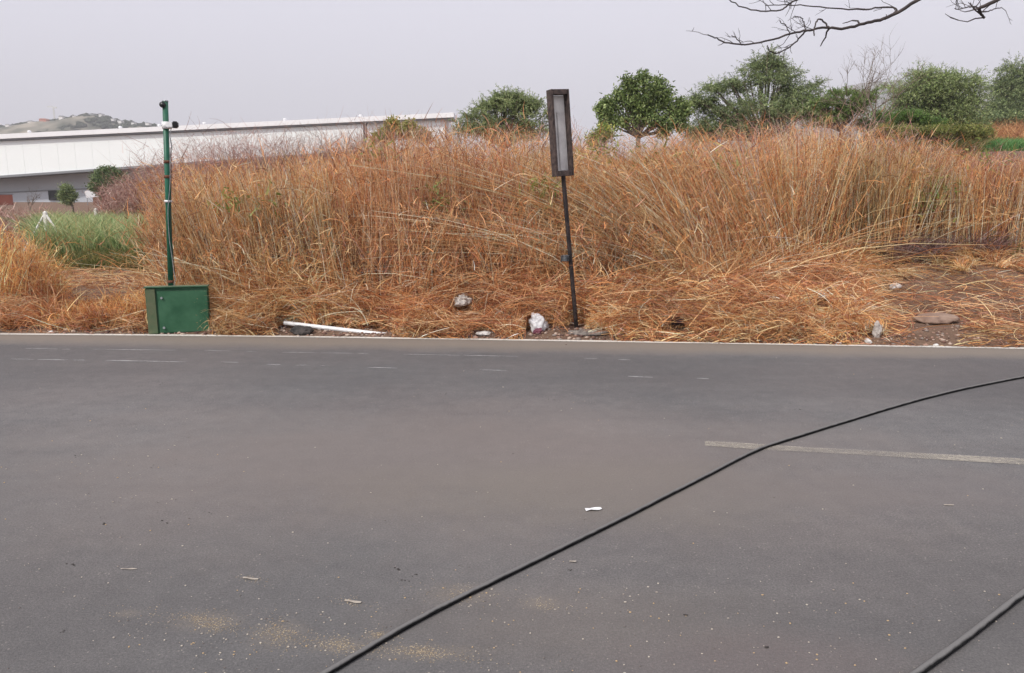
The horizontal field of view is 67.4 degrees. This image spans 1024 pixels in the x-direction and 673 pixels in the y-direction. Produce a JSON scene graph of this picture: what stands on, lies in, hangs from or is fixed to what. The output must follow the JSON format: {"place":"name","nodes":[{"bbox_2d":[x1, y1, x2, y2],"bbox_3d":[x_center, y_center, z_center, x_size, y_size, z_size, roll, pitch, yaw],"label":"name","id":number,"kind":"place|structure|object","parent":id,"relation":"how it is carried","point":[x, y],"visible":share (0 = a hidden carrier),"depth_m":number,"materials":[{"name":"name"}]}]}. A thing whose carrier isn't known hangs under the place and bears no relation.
{"place":"outdoors","nodes":[
{"label":"outdoors","id":0,"kind":"place"},
{"bbox_2d":[0,116,140,133],"bbox_3d":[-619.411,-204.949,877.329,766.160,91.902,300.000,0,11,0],"label":"hill","id":1,"kind":"structure","parent":0,"point":[49,126],"depth_m":821.00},
{"bbox_2d":[0,113,161,131],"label":"hill bushes","id":2,"kind":"object","parent":1,"relation":"on","point":[105,120],"visible":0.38,"depth_m":832.86,"materials":[{"name":"plant"}]},
{"bbox_2d":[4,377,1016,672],"bbox_3d":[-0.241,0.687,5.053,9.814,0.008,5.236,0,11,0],"label":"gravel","id":3,"kind":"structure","parent":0,"point":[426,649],"depth_m":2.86,"materials":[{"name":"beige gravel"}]},
{"bbox_2d":[0,332,1023,672],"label":"road","id":4,"kind":"structure","parent":0,"point":[530,450],"depth_m":4.01,"materials":[{"name":"grey asphalt"}]},
{"bbox_2d":[26,348,625,359],"bbox_3d":[-2.458,0.163,7.867,7.266,0.001,0.101,1,11,5],"label":"road marking","id":5,"kind":"object","parent":4,"relation":"on","point":[294,352],"visible":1,"depth_m":7.86,"materials":[{"name":"grey paint"}]},
{"bbox_2d":[344,599,361,602],"bbox_3d":[-0.634,1.055,3.058,0.070,0.003,0.014,3,11,14],"label":"dry leaf","id":6,"kind":"object","parent":4,"relation":"on","point":[353,601],"visible":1,"depth_m":3.06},
{"bbox_2d":[37,359,707,378],"bbox_3d":[-1.926,0.278,7.248,7.386,0.001,0.153,1,11,7],"label":"road marking","id":7,"kind":"object","parent":4,"relation":"on","point":[235,362],"visible":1,"depth_m":7.48,"materials":[{"name":"grey paint"}]},
{"bbox_2d":[0,333,1023,348],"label":"edge line","id":8,"kind":"object","parent":4,"relation":"on","point":[516,339],"visible":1,"depth_m":8.56,"materials":[{"name":"grey paint"}]},
{"bbox_2d":[585,507,601,510],"bbox_3d":[0.419,0.887,3.948,0.085,0.007,0.032,-2,11,-12],"label":"paper scrap","id":9,"kind":"object","parent":4,"relation":"on","point":[594,508],"visible":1,"depth_m":3.95,"materials":[{"name":"white paper"}]},
{"bbox_2d":[320,376,1023,672],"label":"black hose","id":10,"kind":"object","parent":4,"relation":"on","point":[395,632],"visible":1,"depth_m":3.58,"materials":[{"name":"rubber"}]},
{"bbox_2d":[705,441,1023,463],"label":"line","id":11,"kind":"object","parent":4,"relation":"on","point":[978,459],"visible":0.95,"depth_m":4.71,"materials":[{"name":"beige paint"}]},
{"bbox_2d":[909,588,1023,672],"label":"black hose","id":12,"kind":"object","parent":4,"relation":"on","point":[961,641],"visible":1,"depth_m":2.79,"materials":[{"name":"rubber"}]},
{"bbox_2d":[0,151,1023,346],"bbox_3d":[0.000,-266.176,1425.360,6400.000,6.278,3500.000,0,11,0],"label":"ground","id":13,"kind":"structure","parent":0,"point":[56,206],"depth_m":10.38,"materials":[{"name":"soil"}]},
{"bbox_2d":[0,194,13,204],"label":"red shed","id":14,"kind":"structure","parent":13,"relation":"on","point":[5,199],"depth_m":108.85,"materials":[{"name":"red"}]},
{"bbox_2d":[25,187,41,209],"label":"bare sapling","id":15,"kind":"object","parent":13,"relation":"on","point":[35,199],"visible":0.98,"depth_m":69.23,"materials":[{"name":"grey plant"}]},
{"bbox_2d":[24,211,56,250],"bbox_3d":[-12.077,-2.610,19.967,1.418,1.307,0.274,0,11,0],"label":"fence post","id":16,"kind":"object","parent":13,"relation":"on","point":[45,215],"visible":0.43,"depth_m":19.93,"materials":[{"name":"white concrete"}]},
{"bbox_2d":[55,182,79,213],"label":"tree","id":17,"kind":"object","parent":13,"relation":"on","point":[67,195],"visible":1,"depth_m":58.84,"materials":[{"name":"green plant"}]},
{"bbox_2d":[0,214,152,332],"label":"dry grass","id":18,"kind":"structure","parent":13,"relation":"on","point":[24,297],"depth_m":9.43,"materials":[{"name":"brown plant"}]},
{"bbox_2d":[0,207,159,254],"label":"green crop","id":19,"kind":"object","parent":13,"relation":"on","point":[99,229],"visible":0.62,"depth_m":19.18,"materials":[{"name":"green plant"}]},
{"bbox_2d":[85,191,98,204],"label":"white board","id":20,"kind":"object","parent":13,"relation":"on","point":[88,194],"visible":0.52,"depth_m":108.10,"materials":[{"name":"plastic"}]},
{"bbox_2d":[27,245,160,290],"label":"green weeds","id":21,"kind":"object","parent":13,"relation":"on","point":[92,259],"visible":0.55,"depth_m":15.59,"materials":[{"name":"green plant"}]},
{"bbox_2d":[0,158,190,239],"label":"dead scrub","id":22,"kind":"object","parent":13,"relation":"on","point":[108,201],"visible":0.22,"depth_m":30.16,"materials":[{"name":"brown plant"}]},
{"bbox_2d":[84,164,131,199],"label":"tree","id":23,"kind":"object","parent":13,"relation":"on","point":[97,179],"visible":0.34,"depth_m":58.05,"materials":[{"name":"green plant"}]},
{"bbox_2d":[143,100,210,333],"bbox_3d":[-3.883,-1.335,8.750,0.692,2.621,0.169,-2,11,-13],"label":"camera post","id":24,"kind":"object","parent":13,"relation":"on","point":[171,307],"visible":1,"depth_m":8.87,"materials":[{"name":"green metal"}]},
{"bbox_2d":[157,290,209,332],"bbox_3d":[-3.817,-0.293,8.913,0.540,0.488,0.034,-2,11,-13],"label":"box door","id":25,"kind":"structure","parent":24,"relation":"in","point":[179,310],"depth_m":8.91,"materials":[{"name":"green paint"}]},
{"bbox_2d":[0,112,459,201],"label":"industrial shed","id":26,"kind":"structure","parent":13,"relation":"on","point":[44,163],"depth_m":142.94,"materials":[{"name":"white metal"}]},
{"bbox_2d":[48,190,59,199],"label":"dark doorway","id":27,"kind":"structure","parent":26,"relation":"in","point":[52,193],"depth_m":147.07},
{"bbox_2d":[289,325,313,335],"bbox_3d":[-2.444,-0.062,8.871,0.289,0.144,0.167,0,11,0],"label":"stone","id":28,"kind":"object","parent":13,"relation":"on","point":[300,330],"visible":0.95,"depth_m":8.83,"materials":[{"name":"grey stone"}]},
{"bbox_2d":[283,321,384,332],"bbox_3d":[-2.079,-0.089,9.025,1.278,0.160,0.055,2,11,10],"label":"white pipe","id":29,"kind":"object","parent":13,"relation":"on","point":[315,326],"visible":0.77,"depth_m":9.02,"materials":[{"name":"plastic"}]},
{"bbox_2d":[369,114,433,155],"bbox_3d":[-2.377,-3.258,16.675,1.488,3.078,0.650,2,11,10],"label":"leafy bush","id":30,"kind":"object","parent":13,"relation":"on","point":[404,125],"visible":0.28,"depth_m":16.37,"materials":[{"name":"green plant"}]},
{"bbox_2d":[476,331,490,335],"bbox_3d":[-0.329,-0.035,8.766,0.177,0.062,0.104,0,11,0],"label":"stone","id":31,"kind":"object","parent":13,"relation":"on","point":[483,333],"visible":1,"depth_m":8.74,"materials":[{"name":"white stone"}]},
{"bbox_2d":[446,84,548,149],"bbox_3d":[-0.188,-8.128,33.046,5.321,5.295,3.255,0,11,0],"label":"acacia tree","id":32,"kind":"object","parent":13,"relation":"on","point":[509,104],"visible":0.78,"depth_m":32.31,"materials":[{"name":"green plant"}]},
{"bbox_2d":[0,297,1023,346],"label":"verge rubble","id":33,"kind":"object","parent":13,"relation":"on","point":[542,332],"visible":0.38,"depth_m":8.79,"materials":[{"name":"brown soil"}]},
{"bbox_2d":[1,231,1023,347],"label":"fallen straw","id":34,"kind":"object","parent":13,"relation":"on","point":[734,335],"visible":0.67,"depth_m":9.03,"materials":[{"name":"brown plant"}]},
{"bbox_2d":[16,98,1023,341],"bbox_3d":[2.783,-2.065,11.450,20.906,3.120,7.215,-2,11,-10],"label":"dry reeds","id":35,"kind":"object","parent":13,"relation":"on","point":[653,212],"visible":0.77,"depth_m":9.79,"materials":[{"name":"brown plant"}]},
{"bbox_2d":[452,294,472,306],"bbox_3d":[-0.596,-0.435,9.187,0.249,0.166,0.175,-3,11,-13],"label":"stone","id":36,"kind":"object","parent":35,"relation":"on","point":[461,300],"visible":0.97,"depth_m":9.14,"materials":[{"name":"grey stone"}]},
{"bbox_2d":[533,328,543,333],"bbox_3d":[0.301,-0.065,8.772,0.110,0.081,0.094,4,11,21],"label":"plastic bottle","id":37,"kind":"object","parent":13,"relation":"on","point":[537,330],"visible":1,"depth_m":8.74,"materials":[{"name":"pink plastic"}]},
{"bbox_2d":[529,313,548,332],"bbox_3d":[0.311,-0.152,8.827,0.239,0.251,0.179,0,11,0],"label":"plastic bag","id":38,"kind":"object","parent":13,"relation":"on","point":[536,320],"visible":0.91,"depth_m":8.77,"materials":[{"name":"white plastic"}]},
{"bbox_2d":[546,89,578,327],"bbox_3d":[0.577,-1.399,8.760,0.378,2.743,0.182,-4,11,-21],"label":"sign post","id":39,"kind":"object","parent":13,"relation":"on","point":[560,133],"visible":0.98,"depth_m":8.63,"materials":[{"name":"metal"}]},
{"bbox_2d":[566,329,609,335],"bbox_3d":[0.854,-0.043,8.775,0.562,0.077,0.234,0,11,0],"label":"concrete footing","id":40,"kind":"object","parent":13,"relation":"on","point":[584,332],"visible":0.81,"depth_m":8.71,"materials":[{"name":"grey concrete"}]},
{"bbox_2d":[154,127,1022,274],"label":"green undergrowth","id":41,"kind":"object","parent":13,"relation":"on","point":[960,144],"visible":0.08,"depth_m":10.71,"materials":[{"name":"green plant"}]},
{"bbox_2d":[584,120,617,148],"bbox_3d":[2.247,-4.032,19.570,0.868,2.874,0.812,0,11,0],"label":"leafy bush","id":42,"kind":"object","parent":13,"relation":"on","point":[606,127],"visible":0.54,"depth_m":19.24,"materials":[{"name":"green plant"}]},
{"bbox_2d":[592,66,695,153],"bbox_3d":[5.604,-8.586,33.057,4.400,5.833,1.688,0,11,0],"label":"round tree","id":43,"kind":"object","parent":13,"relation":"on","point":[637,105],"visible":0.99,"depth_m":32.57,"materials":[{"name":"green plant"}]},
{"bbox_2d":[670,315,685,327],"bbox_3d":[1.971,-0.173,9.047,0.247,0.207,0.217,-9,14,-41],"label":"clod","id":44,"kind":"object","parent":13,"relation":"on","point":[675,323],"visible":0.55,"depth_m":9.01,"materials":[{"name":"brown soil"}]},
{"bbox_2d":[678,41,832,150],"bbox_3d":[11.525,-10.250,36.224,7.502,7.063,5.462,0,11,0],"label":"acacia tree","id":45,"kind":"object","parent":13,"relation":"on","point":[791,92],"visible":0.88,"depth_m":35.94,"materials":[{"name":"green plant"}]},
{"bbox_2d":[790,83,883,142],"bbox_3d":[14.773,-9.256,34.782,4.161,4.361,2.128,0,11,0],"label":"acacia tree","id":46,"kind":"object","parent":13,"relation":"on","point":[843,108],"visible":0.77,"depth_m":34.36,"materials":[{"name":"green plant"}]},
{"bbox_2d":[692,0,1010,66],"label":"branch","id":47,"kind":"object","parent":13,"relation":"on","point":[975,8],"visible":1,"depth_m":6.53,"materials":[{"name":"brown plant"}]},
{"bbox_2d":[805,25,936,143],"bbox_3d":[12.529,-7.990,26.979,3.513,5.435,3.130,-6,12,-31],"label":"bare sapling","id":48,"kind":"object","parent":13,"relation":"on","point":[868,96],"visible":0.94,"depth_m":26.78,"materials":[{"name":"brown plant"}]},
{"bbox_2d":[872,320,881,337],"bbox_3d":[4.088,-0.068,8.587,0.109,0.225,0.080,3,11,15],"label":"stone","id":49,"kind":"object","parent":13,"relation":"on","point":[877,330],"visible":0.95,"depth_m":8.56,"materials":[{"name":"grey stone"}]},
{"bbox_2d":[820,63,950,147],"bbox_3d":[12.175,-6.894,25.716,1.781,4.276,3.910,-9,14,-40],"label":"bare sapling","id":50,"kind":"object","parent":13,"relation":"on","point":[870,107],"visible":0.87,"depth_m":25.80,"materials":[{"name":"brown plant"}]},
{"bbox_2d":[889,283,900,289],"bbox_3d":[5.434,-0.707,10.882,0.171,0.106,0.110,0,11,0],"label":"stone","id":51,"kind":"object","parent":13,"relation":"on","point":[894,287],"visible":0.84,"depth_m":10.84,"materials":[{"name":"grey stone"}]},
{"bbox_2d":[853,106,953,153],"bbox_3d":[18.172,-9.319,35.889,4.743,2.922,2.394,0,11,0],"label":"leafy bush","id":52,"kind":"object","parent":13,"relation":"on","point":[919,117],"visible":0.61,"depth_m":35.26,"materials":[{"name":"green plant"}]},
{"bbox_2d":[861,117,997,146],"bbox_3d":[17.949,-8.381,32.944,5.710,2.010,2.348,0,11,0],"label":"leafy bush","id":53,"kind":"object","parent":13,"relation":"on","point":[967,130],"visible":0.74,"depth_m":32.50,"materials":[{"name":"green plant"}]},
{"bbox_2d":[863,60,1000,140],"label":"acacia tree","id":54,"kind":"object","parent":13,"relation":"on","point":[933,93],"visible":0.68,"depth_m":45.33,"materials":[{"name":"green plant"}]},
{"bbox_2d":[913,312,959,324],"bbox_3d":[5.242,-0.216,9.479,0.552,0.151,0.370,0,11,0],"label":"boulder","id":55,"kind":"object","parent":13,"relation":"on","point":[942,318],"visible":0.91,"depth_m":9.36,"materials":[{"name":"brown stone"}]},
{"bbox_2d":[945,115,1023,140],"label":"brown scrub","id":56,"kind":"object","parent":13,"relation":"on","point":[1012,131],"visible":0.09,"depth_m":59.20,"materials":[{"name":"brown plant"}]},
{"bbox_2d":[962,106,1023,129],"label":"leafy bush","id":57,"kind":"object","parent":13,"relation":"on","point":[996,116],"visible":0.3,"depth_m":78.01,"materials":[{"name":"green plant"}]},
{"bbox_2d":[979,51,1023,131],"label":"acacia tree","id":58,"kind":"object","parent":13,"relation":"on","point":[1010,89],"visible":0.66,"depth_m":79.56,"materials":[{"name":"green plant"}]},
{"bbox_2d":[979,135,1023,151],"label":"green crop","id":59,"kind":"object","parent":13,"relation":"on","point":[1018,143],"visible":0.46,"depth_m":46.85,"materials":[{"name":"green plant"}]},
{"bbox_2d":[0,0,1023,170],"label":"sky","id":60,"kind":"structure","parent":0,"point":[227,61],"materials":[{"name":"grey"}]},
{"bbox_2d":[619,79,993,178],"bbox_3d":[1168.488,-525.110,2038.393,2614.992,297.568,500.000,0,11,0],"label":"bush","id":61,"kind":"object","parent":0,"point":[879,103],"depth_m":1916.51,"materials":[{"name":"brown plant"}]}
]}

